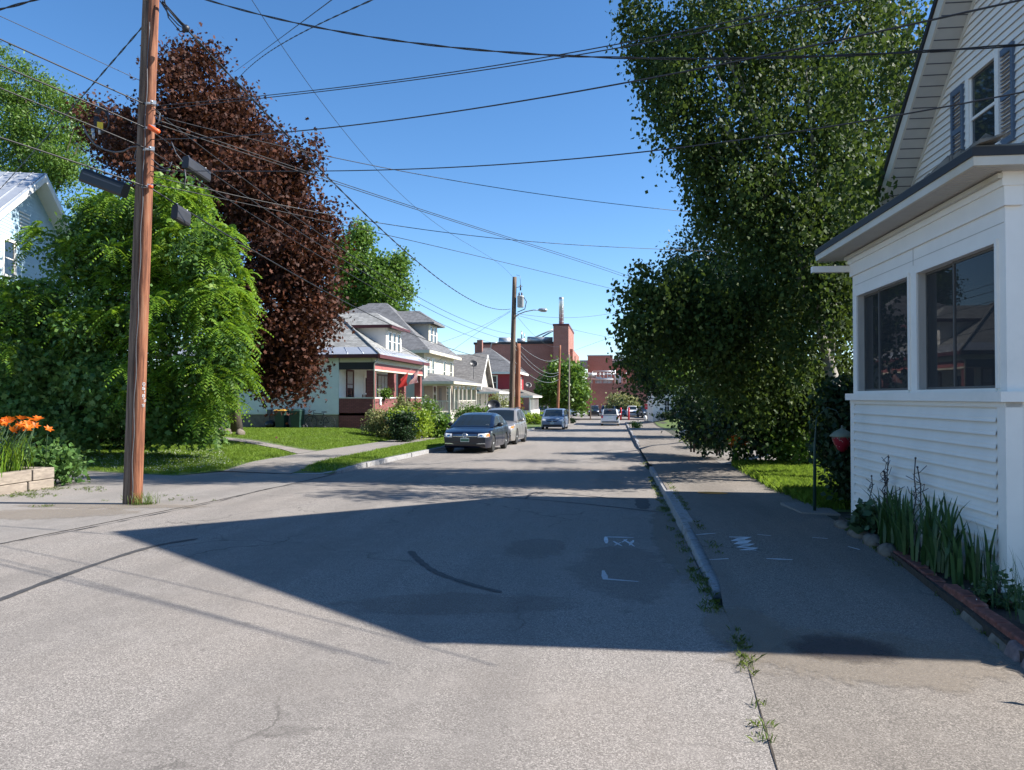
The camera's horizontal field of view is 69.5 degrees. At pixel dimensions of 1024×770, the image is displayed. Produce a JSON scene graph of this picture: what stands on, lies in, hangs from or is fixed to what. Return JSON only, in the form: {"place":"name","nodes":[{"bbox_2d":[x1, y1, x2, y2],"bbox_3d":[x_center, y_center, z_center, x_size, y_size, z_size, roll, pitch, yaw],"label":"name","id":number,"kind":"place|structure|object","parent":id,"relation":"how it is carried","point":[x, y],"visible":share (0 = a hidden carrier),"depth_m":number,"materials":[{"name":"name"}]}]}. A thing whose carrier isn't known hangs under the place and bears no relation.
{"place":"outdoors","nodes":[
{"label":"outdoors","id":0,"kind":"place"},
{"bbox_2d":[6,436,294,475],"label":"shaded lawn","id":1,"kind":"structure","parent":0,"point":[182,473],"depth_m":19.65,"materials":[{"name":"plant"}]},
{"bbox_2d":[0,171,74,442],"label":"metal roof house","id":2,"kind":"structure","parent":1,"relation":"on","point":[27,199],"depth_m":29.52,"materials":[{"name":"metal"}]},
{"bbox_2d":[1,236,16,278],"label":"window","id":3,"kind":"structure","parent":2,"relation":"in","point":[7,257],"depth_m":28.27,"materials":[{"name":"white paint"}]},
{"bbox_2d":[4,365,188,448],"bbox_3d":[-16.242,0.174,25.389,13.195,4.796,3.201,0,-1,8],"label":"hedge shrub","id":4,"kind":"object","parent":1,"relation":"on","point":[117,441],"visible":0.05,"depth_m":24.34,"materials":[{"name":"green plant"}]},
{"bbox_2d":[0,266,229,457],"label":"maple sapling","id":5,"kind":"object","parent":1,"relation":"on","point":[54,393],"visible":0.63,"depth_m":21.09,"materials":[{"name":"green plant"}]},
{"bbox_2d":[0,162,273,455],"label":"sumac tree","id":6,"kind":"object","parent":1,"relation":"on","point":[93,247],"visible":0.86,"depth_m":20.92,"materials":[{"name":"green plant"}]},
{"bbox_2d":[83,448,232,470],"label":"clover blooms","id":7,"kind":"object","parent":1,"relation":"on","point":[167,458],"visible":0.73,"depth_m":20.98,"materials":[{"name":"plant"}]},
{"bbox_2d":[225,437,312,453],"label":"front path","id":8,"kind":"structure","parent":0,"point":[293,450],"depth_m":28.00,"materials":[{"name":"concrete"}]},
{"bbox_2d":[214,427,395,450],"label":"front lawn","id":9,"kind":"structure","parent":0,"point":[300,440],"depth_m":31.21,"materials":[{"name":"plant"}]},
{"bbox_2d":[0,41,102,213],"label":"ash tree","id":10,"kind":"object","parent":9,"relation":"on","point":[18,126],"visible":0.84,"depth_m":43.48,"materials":[{"name":"green plant"}]},
{"bbox_2d":[51,22,357,440],"bbox_3d":[-12.781,-6.316,30.758,15.173,17.954,8.457,-1,-1,40],"label":"purple maple","id":11,"kind":"object","parent":9,"relation":"on","point":[295,327],"visible":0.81,"depth_m":28.46,"materials":[{"name":"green plant"}]},
{"bbox_2d":[273,409,288,427],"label":"wheelie bin","id":12,"kind":"object","parent":9,"relation":"on","point":[281,420],"visible":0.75,"depth_m":41.03,"materials":[{"name":"green plastic"}]},
{"bbox_2d":[155,312,429,428],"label":"porch house","id":13,"kind":"structure","parent":9,"relation":"on","point":[366,361],"depth_m":42.41,"materials":[{"name":"white"}]},
{"bbox_2d":[289,409,305,427],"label":"wheelie bin","id":14,"kind":"object","parent":9,"relation":"on","point":[297,419],"visible":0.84,"depth_m":40.91,"materials":[{"name":"green plastic"}]},
{"bbox_2d":[322,213,425,312],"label":"maple tree","id":15,"kind":"object","parent":9,"relation":"on","point":[395,268],"visible":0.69,"depth_m":79.90,"materials":[{"name":"green plant"}]},
{"bbox_2d":[358,402,398,437],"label":"flower bush","id":16,"kind":"object","parent":9,"relation":"on","point":[377,426],"visible":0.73,"depth_m":37.24,"materials":[{"name":"green plant"}]},
{"bbox_2d":[381,405,439,439],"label":"gold bush","id":17,"kind":"object","parent":9,"relation":"on","point":[424,421],"visible":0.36,"depth_m":35.99,"materials":[{"name":"green plant"}]},
{"bbox_2d":[407,395,446,418],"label":"rose bush","id":18,"kind":"object","parent":9,"relation":"on","point":[430,404],"visible":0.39,"depth_m":44.51,"materials":[{"name":"green plant"}]},
{"bbox_2d":[452,402,488,420],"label":"round shrub","id":19,"kind":"object","parent":9,"relation":"on","point":[473,408],"visible":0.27,"depth_m":56.88,"materials":[{"name":"green plant"}]},
{"bbox_2d":[454,354,508,408],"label":"gable house","id":20,"kind":"structure","parent":9,"relation":"on","point":[463,368],"depth_m":78.58,"materials":[{"name":"beige"}]},
{"bbox_2d":[474,340,541,413],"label":"hip roof house","id":21,"kind":"structure","parent":9,"relation":"on","point":[500,371],"depth_m":96.32,"materials":[{"name":"red"}]},
{"bbox_2d":[223,422,531,473],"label":"concrete sidewalk","id":22,"kind":"structure","parent":0,"point":[288,464],"depth_m":21.70,"materials":[{"name":"grey concrete"}]},
{"bbox_2d":[0,420,776,769],"bbox_3d":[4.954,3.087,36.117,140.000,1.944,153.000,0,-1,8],"label":"road","id":23,"kind":"structure","parent":0,"point":[328,622],"depth_m":5.32,"materials":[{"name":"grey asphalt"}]},
{"bbox_2d":[0,538,197,600],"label":"crack seal","id":24,"kind":"object","parent":23,"relation":"on","point":[49,580],"visible":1,"depth_m":7.21,"materials":[{"name":"black asphalt"}]},
{"bbox_2d":[0,471,330,542],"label":"driveway apron","id":25,"kind":"object","parent":23,"relation":"on","point":[21,518],"visible":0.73,"depth_m":13.32,"materials":[{"name":"concrete"}]},
{"bbox_2d":[0,467,53,494],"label":"timber planter","id":26,"kind":"object","parent":25,"relation":"on","point":[35,478],"visible":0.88,"depth_m":14.30,"materials":[{"name":"wood"}]},
{"bbox_2d":[0,415,52,476],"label":"day lily","id":27,"kind":"object","parent":26,"relation":"in","point":[10,460],"visible":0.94,"depth_m":14.37,"materials":[{"name":"green plant"}]},
{"bbox_2d":[6,436,96,485],"bbox_3d":[-9.762,1.638,15.764,2.110,1.159,1.623,-1,-1,42],"label":"planter foliage","id":28,"kind":"object","parent":25,"relation":"on","point":[64,462],"visible":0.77,"depth_m":15.51,"materials":[{"name":"green plant"}]},
{"bbox_2d":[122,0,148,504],"bbox_3d":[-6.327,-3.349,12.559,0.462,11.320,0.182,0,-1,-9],"label":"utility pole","id":29,"kind":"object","parent":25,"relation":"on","point":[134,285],"visible":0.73,"depth_m":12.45,"materials":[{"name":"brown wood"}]},
{"bbox_2d":[0,28,140,188],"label":"overhead cable","id":30,"kind":"object","parent":29,"relation":"attached to","point":[111,62],"visible":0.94,"depth_m":16.18,"materials":[{"name":"black rubber"}]},
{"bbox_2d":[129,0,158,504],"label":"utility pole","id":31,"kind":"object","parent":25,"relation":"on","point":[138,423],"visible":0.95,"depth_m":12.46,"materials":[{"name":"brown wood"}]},
{"bbox_2d":[0,38,144,104],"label":"overhead cable","id":32,"kind":"object","parent":31,"relation":"attached to","point":[70,70],"visible":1,"depth_m":11.67,"materials":[{"name":"black metal"}]},
{"bbox_2d":[0,64,145,127],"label":"overhead cable","id":33,"kind":"object","parent":31,"relation":"attached to","point":[71,95],"visible":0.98,"depth_m":11.65,"materials":[{"name":"black rubber"}]},
{"bbox_2d":[91,106,108,138],"bbox_3d":[-7.056,-4.508,12.632,0.329,0.560,0.097,0,-1,8],"label":"cable coil","id":34,"kind":"object","parent":33,"relation":"hanging from","point":[98,124],"visible":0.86,"depth_m":12.65,"materials":[{"name":"black metal"}]},
{"bbox_2d":[0,137,146,186],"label":"overhead cable","id":35,"kind":"object","parent":31,"relation":"attached to","point":[71,161],"visible":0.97,"depth_m":11.61,"materials":[{"name":"black metal"}]},
{"bbox_2d":[79,168,129,198],"bbox_3d":[-6.961,-3.459,12.640,0.864,0.539,0.217,0,-1,8],"label":"splice closure","id":36,"kind":"object","parent":35,"relation":"hanging from","point":[91,177],"visible":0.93,"depth_m":12.54,"materials":[{"name":"black plastic"}]},
{"bbox_2d":[153,189,503,360],"bbox_3d":[-3.086,-2.335,31.202,0.026,1.428,37.907,0,-1,9],"label":"overhead cable","id":37,"kind":"object","parent":31,"relation":"attached to","point":[295,274],"visible":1,"depth_m":17.36,"materials":[{"name":"black metal"}]},
{"bbox_2d":[171,203,190,225],"bbox_3d":[-5.992,-3.087,13.379,0.130,0.341,0.428,0,-1,9],"label":"splice closure","id":38,"kind":"object","parent":37,"relation":"hanging from","point":[180,215],"visible":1,"depth_m":13.28,"materials":[{"name":"grey plastic"}]},
{"bbox_2d":[154,153,506,344],"bbox_3d":[-3.116,-3.132,31.220,0.017,1.130,37.906,0,-1,9],"label":"overhead cable","id":39,"kind":"object","parent":31,"relation":"attached to","point":[297,242],"visible":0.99,"depth_m":17.40,"materials":[{"name":"black rubber"}]},
{"bbox_2d":[156,112,507,333],"bbox_3d":[-3.134,-3.853,31.234,0.018,1.212,37.907,0,-1,9],"label":"overhead cable","id":40,"kind":"object","parent":31,"relation":"attached to","point":[295,216],"visible":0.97,"depth_m":17.52,"materials":[{"name":"black rubber"}]},
{"bbox_2d":[155,133,510,340],"bbox_3d":[-3.117,-3.507,31.226,0.018,1.072,37.906,0,-1,9],"label":"overhead cable","id":41,"kind":"object","parent":31,"relation":"attached to","point":[305,235],"visible":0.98,"depth_m":18.28,"materials":[{"name":"black rubber"}]},
{"bbox_2d":[182,156,210,181],"bbox_3d":[-5.937,-4.074,13.909,0.140,0.317,0.737,0,-1,9],"label":"splice closure","id":42,"kind":"object","parent":41,"relation":"hanging from","point":[196,169],"visible":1,"depth_m":13.81,"materials":[{"name":"grey plastic"}]},
{"bbox_2d":[162,2,508,309],"bbox_3d":[-3.027,-5.277,31.243,0.043,1.846,37.902,0,-1,9],"label":"overhead cable","id":43,"kind":"object","parent":31,"relation":"attached to","point":[238,84],"visible":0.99,"depth_m":17.29,"materials":[{"name":"black metal"}]},
{"bbox_2d":[151,183,611,288],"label":"overhead cable","id":44,"kind":"object","parent":31,"relation":"attached to","point":[345,225],"visible":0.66,"depth_m":16.60,"materials":[{"name":"black rubber"}]},
{"bbox_2d":[155,119,638,279],"bbox_3d":[1.575,-5.085,28.389,0.016,1.641,35.233,0,-1,26],"label":"overhead cable","id":45,"kind":"object","parent":31,"relation":"attached to","point":[357,188],"visible":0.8,"depth_m":17.05,"materials":[{"name":"black metal"}]},
{"bbox_2d":[157,124,637,281],"bbox_3d":[1.575,-4.985,28.387,0.016,1.585,35.232,0,-1,26],"label":"overhead cable","id":46,"kind":"object","parent":31,"relation":"attached to","point":[353,189],"visible":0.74,"depth_m":16.89,"materials":[{"name":"black metal"}]},
{"bbox_2d":[154,115,687,211],"bbox_3d":[0.965,-4.849,17.868,17.730,0.897,0.015,1,-1,-37],"label":"overhead cable","id":47,"kind":"object","parent":31,"relation":"attached to","point":[399,170],"visible":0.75,"depth_m":15.19,"materials":[{"name":"black metal"}]},
{"bbox_2d":[151,175,731,252],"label":"overhead cable","id":48,"kind":"object","parent":31,"relation":"attached to","point":[397,225],"visible":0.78,"depth_m":15.96,"materials":[{"name":"black rubber"}]},
{"bbox_2d":[152,0,828,106],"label":"overhead cable","id":49,"kind":"object","parent":31,"relation":"attached to","point":[534,58],"visible":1,"depth_m":7.71,"materials":[{"name":"black rubber"}]},
{"bbox_2d":[151,0,858,110],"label":"overhead cable","id":50,"kind":"object","parent":31,"relation":"attached to","point":[547,59],"visible":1,"depth_m":7.60,"materials":[{"name":"black rubber"}]},
{"bbox_2d":[150,91,1023,171],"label":"overhead cable","id":51,"kind":"object","parent":31,"relation":"attached to","point":[662,149],"visible":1,"depth_m":6.61,"materials":[{"name":"black rubber"}]},
{"bbox_2d":[151,0,1023,139],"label":"overhead cable","id":52,"kind":"object","parent":31,"relation":"attached to","point":[938,18],"visible":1,"depth_m":6.68,"materials":[{"name":"black rubber"}]},
{"bbox_2d":[206,0,1023,59],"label":"overhead cable","id":53,"kind":"object","parent":31,"relation":"attached to","point":[770,57],"visible":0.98,"depth_m":9.23,"materials":[{"name":"black rubber"}]},
{"bbox_2d":[383,407,420,441],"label":"laurel bush","id":54,"kind":"object","parent":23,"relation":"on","point":[399,430],"visible":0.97,"depth_m":33.95,"materials":[{"name":"green plant"}]},
{"bbox_2d":[292,427,540,476],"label":"kerb","id":55,"kind":"structure","parent":23,"relation":"on","point":[378,462],"depth_m":22.23,"materials":[{"name":"concrete"}]},
{"bbox_2d":[294,423,540,473],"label":"verge","id":56,"kind":"structure","parent":23,"relation":"on","point":[529,426],"depth_m":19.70,"materials":[{"name":"green plant"}]},
{"bbox_2d":[422,412,454,437],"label":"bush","id":57,"kind":"object","parent":56,"relation":"on","point":[441,424],"visible":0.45,"depth_m":38.94,"materials":[{"name":"green plant"}]},
{"bbox_2d":[515,343,520,408],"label":"utility pole","id":58,"kind":"object","parent":56,"relation":"on","point":[517,373],"visible":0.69,"depth_m":50.58,"materials":[{"name":"brown wood"}]},
{"bbox_2d":[509,275,546,407],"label":"utility pole","id":59,"kind":"object","parent":56,"relation":"on","point":[520,301],"visible":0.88,"depth_m":49.86,"materials":[{"name":"brown wood"}]},
{"bbox_2d":[408,551,501,591],"bbox_3d":[-0.710,1.846,7.377,0.243,0.032,2.181,1,-1,-29],"label":"crack seal","id":60,"kind":"object","parent":23,"relation":"on","point":[416,557],"visible":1,"depth_m":7.17,"materials":[{"name":"black asphalt"}]},
{"bbox_2d":[444,412,508,451],"bbox_3d":[-1.347,1.849,29.608,2.222,1.509,4.911,0,-2,9],"label":"sedan","id":61,"kind":"object","parent":23,"relation":"on","point":[489,431],"visible":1,"depth_m":28.12,"materials":[{"name":"blue paint"}]},
{"bbox_2d":[0,461,998,742],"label":"weeds","id":62,"kind":"object","parent":23,"relation":"on","point":[718,609],"visible":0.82,"depth_m":6.80,"materials":[{"name":"green plant"}]},
{"bbox_2d":[487,407,526,443],"bbox_3d":[-0.461,1.942,36.095,2.287,1.769,4.660,0,-2,9],"label":"crossover car","id":63,"kind":"object","parent":23,"relation":"on","point":[514,419],"visible":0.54,"depth_m":35.51,"materials":[{"name":"beige paint"}]},
{"bbox_2d":[540,408,567,429],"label":"minivan","id":64,"kind":"object","parent":23,"relation":"on","point":[554,417],"visible":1,"depth_m":61.43,"materials":[{"name":"blue metal"}]},
{"bbox_2d":[473,297,647,412],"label":"brick factory","id":65,"kind":"structure","parent":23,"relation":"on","point":[603,379],"depth_m":144.15,"materials":[{"name":"red brick"}]},
{"bbox_2d":[528,353,596,416],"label":"lime tree","id":66,"kind":"object","parent":23,"relation":"on","point":[580,395],"visible":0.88,"depth_m":110.63,"materials":[{"name":"green plant"}]},
{"bbox_2d":[599,409,620,425],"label":"suv","id":67,"kind":"object","parent":23,"relation":"on","point":[608,416],"visible":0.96,"depth_m":76.87,"materials":[{"name":"white paint"}]},
{"bbox_2d":[649,466,721,598],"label":"kerb","id":68,"kind":"structure","parent":23,"relation":"on","point":[680,515],"depth_m":9.06,"materials":[{"name":"concrete"}]},
{"bbox_2d":[345,303,481,421],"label":"two storey house","id":69,"kind":"structure","parent":0,"point":[440,381],"depth_m":63.02,"materials":[{"name":"beige"}]},
{"bbox_2d":[0,0,931,381],"label":"sky","id":70,"kind":"structure","parent":0,"point":[595,122],"materials":[{"name":"blue"}]},
{"bbox_2d":[570,414,647,418],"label":"car park","id":71,"kind":"structure","parent":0,"point":[599,417],"depth_m":117.54,"materials":[{"name":"grey asphalt"}]},
{"bbox_2d":[601,389,641,415],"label":"olive tree","id":72,"kind":"object","parent":71,"relation":"on","point":[624,403],"visible":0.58,"depth_m":125.18,"materials":[{"name":"green plant"}]},
{"bbox_2d":[655,419,682,431],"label":"lawn","id":73,"kind":"structure","parent":0,"point":[670,424],"depth_m":70.72,"materials":[{"name":"plant"}]},
{"bbox_2d":[648,387,682,421],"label":"corner house","id":74,"kind":"structure","parent":73,"relation":"on","point":[653,409],"depth_m":80.57,"materials":[{"name":"white plastic"}]},
{"bbox_2d":[651,420,850,520],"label":"verge ground","id":75,"kind":"structure","parent":0,"point":[835,518],"depth_m":29.45,"materials":[{"name":"brown soil"}]},
{"bbox_2d":[653,354,710,402],"bbox_3d":[7.200,0.502,30.537,3.264,4.342,10.638,0,-1,8],"label":"hornbeam tree","id":76,"kind":"object","parent":75,"relation":"on","point":[670,384],"visible":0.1,"depth_m":27.07,"materials":[{"name":"green plant"}]},
{"bbox_2d":[666,366,741,458],"bbox_3d":[6.838,0.837,24.720,3.164,3.289,4.664,0,-1,8],"label":"rhododendron","id":77,"kind":"object","parent":75,"relation":"on","point":[691,424],"visible":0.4,"depth_m":24.25,"materials":[{"name":"green plant"}]},
{"bbox_2d":[607,213,804,417],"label":"maple tree","id":78,"kind":"object","parent":75,"relation":"on","point":[725,273],"visible":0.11,"depth_m":40.29,"materials":[{"name":"green plant"}]},
{"bbox_2d":[691,353,847,460],"bbox_3d":[7.443,0.611,20.385,3.804,3.533,4.373,1,-1,-40],"label":"rhododendron","id":79,"kind":"object","parent":75,"relation":"on","point":[755,442],"visible":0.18,"depth_m":20.16,"materials":[{"name":"green plant"}]},
{"bbox_2d":[780,502,839,515],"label":"paving slab","id":80,"kind":"structure","parent":75,"relation":"on","point":[802,507],"depth_m":10.92,"materials":[{"name":"concrete"}]},
{"bbox_2d":[813,407,841,510],"bbox_3d":[4.547,1.088,10.634,0.063,1.537,0.453,1,-1,-39],"label":"hook pole","id":81,"kind":"object","parent":80,"relation":"on","point":[814,472],"visible":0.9,"depth_m":10.76,"materials":[{"name":"black metal"}]},
{"bbox_2d":[830,425,850,451],"bbox_3d":[4.675,0.761,10.451,0.348,0.380,0.351,0,-1,8],"label":"strawberry ornament","id":82,"kind":"object","parent":81,"relation":"hanging from","point":[841,437],"visible":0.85,"depth_m":10.37,"materials":[{"name":"red paint"}]},
{"bbox_2d":[801,361,852,503],"bbox_3d":[5.303,0.780,11.428,1.491,2.346,1.987,0,-1,8],"label":"rhododendron","id":83,"kind":"object","parent":75,"relation":"on","point":[836,461],"visible":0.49,"depth_m":11.22,"materials":[{"name":"green plant"}]},
{"bbox_2d":[836,0,916,154],"bbox_3d":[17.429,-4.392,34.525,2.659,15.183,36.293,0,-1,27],"label":"birch tree","id":84,"kind":"object","parent":75,"relation":"on","point":[881,108],"visible":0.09,"depth_m":19.12,"materials":[{"name":"green plant"}]},
{"bbox_2d":[811,0,1023,594],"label":"clapboard house","id":85,"kind":"structure","parent":75,"relation":"on","point":[932,253],"depth_m":7.62,"materials":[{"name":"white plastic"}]},
{"bbox_2d":[855,273,910,392],"bbox_3d":[4.410,-0.548,8.729,0.125,1.290,1.614,0,-1,6],"label":"window","id":86,"kind":"structure","parent":85,"relation":"in","point":[887,305],"depth_m":8.74,"materials":[{"name":"glass"}]},
{"bbox_2d":[914,238,999,392],"bbox_3d":[4.223,-0.576,6.987,0.130,1.290,1.584,0,-1,6],"label":"window","id":87,"kind":"structure","parent":85,"relation":"in","point":[962,334],"depth_m":6.95,"materials":[{"name":"clear glass"}]},
{"bbox_2d":[965,48,1003,149],"bbox_3d":[6.797,-3.967,10.671,0.100,1.412,0.952,0,-1,6],"label":"window","id":88,"kind":"structure","parent":85,"relation":"in","point":[983,81],"depth_m":10.65,"materials":[{"name":"white paint"}]},
{"bbox_2d":[839,517,1023,662],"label":"flower bed","id":89,"kind":"object","parent":75,"relation":"on","point":[954,603],"visible":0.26,"depth_m":5.89,"materials":[{"name":"soil"}]},
{"bbox_2d":[843,498,877,533],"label":"bed plant","id":90,"kind":"object","parent":89,"relation":"on","point":[862,519],"visible":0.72,"depth_m":8.59,"materials":[{"name":"green plant"}]},
{"bbox_2d":[863,484,919,551],"bbox_3d":[4.104,1.382,8.002,0.690,0.647,1.054,0,-1,8],"label":"iris plant","id":91,"kind":"object","parent":89,"relation":"on","point":[888,513],"visible":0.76,"depth_m":7.83,"materials":[{"name":"green plant"}]},
{"bbox_2d":[866,455,928,550],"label":"seed stalks","id":92,"kind":"object","parent":89,"relation":"on","point":[884,478],"visible":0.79,"depth_m":7.65,"materials":[{"name":"plant"}]},
{"bbox_2d":[892,487,973,579],"bbox_3d":[3.952,1.359,6.952,0.656,0.707,1.171,0,-1,8],"label":"iris plant","id":93,"kind":"object","parent":89,"relation":"on","point":[934,553],"visible":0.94,"depth_m":6.85,"materials":[{"name":"green plant"}]},
{"bbox_2d":[944,520,997,590],"bbox_3d":[3.955,1.427,6.307,0.458,0.584,0.290,-1,-1,32],"label":"iris plant","id":94,"kind":"object","parent":89,"relation":"on","point":[957,572],"visible":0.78,"depth_m":6.26,"materials":[{"name":"green plant"}]},
{"bbox_2d":[961,562,1023,611],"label":"bed plant","id":95,"kind":"object","parent":89,"relation":"on","point":[985,594],"visible":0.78,"depth_m":5.70,"materials":[{"name":"green plant"}]},
{"bbox_2d":[963,550,1023,619],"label":"grass clump","id":96,"kind":"object","parent":89,"relation":"on","point":[1015,581],"visible":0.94,"depth_m":5.49,"materials":[{"name":"green plant"}]},
{"bbox_2d":[731,459,850,511],"bbox_3d":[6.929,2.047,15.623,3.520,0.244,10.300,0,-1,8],"label":"side lawn","id":97,"kind":"structure","parent":0,"point":[843,510],"depth_m":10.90,"materials":[{"name":"plant"}]},
{"bbox_2d":[605,0,933,452],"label":"birch tree","id":98,"kind":"object","parent":97,"relation":"on","point":[690,319],"visible":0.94,"depth_m":16.23,"materials":[{"name":"green plant"}]},
{"bbox_2d":[758,415,821,464],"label":"leafy shrub","id":99,"kind":"object","parent":97,"relation":"on","point":[787,451],"visible":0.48,"depth_m":19.24,"materials":[{"name":"green plant"}]},
{"bbox_2d":[627,420,1023,769],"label":"sidewalk","id":100,"kind":"structure","parent":0,"point":[942,688],"depth_m":5.08,"materials":[{"name":"concrete"}]},
{"bbox_2d":[795,635,892,658],"bbox_3d":[2.214,1.756,4.938,0.876,0.012,0.721,0,-1,8],"label":"oil stain","id":101,"kind":"object","parent":100,"relation":"on","point":[848,648],"visible":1,"depth_m":4.94,"materials":[{"name":"black asphalt"}]},
{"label":"sand dust","id":102,"kind":"structure","parent":100,"relation":"on","visible":0},
{"bbox_2d":[1004,640,1023,661],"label":"edging stone","id":103,"kind":"object","parent":102,"relation":"on","point":[1013,648],"visible":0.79,"depth_m":4.78,"materials":[{"name":"grey stone"}]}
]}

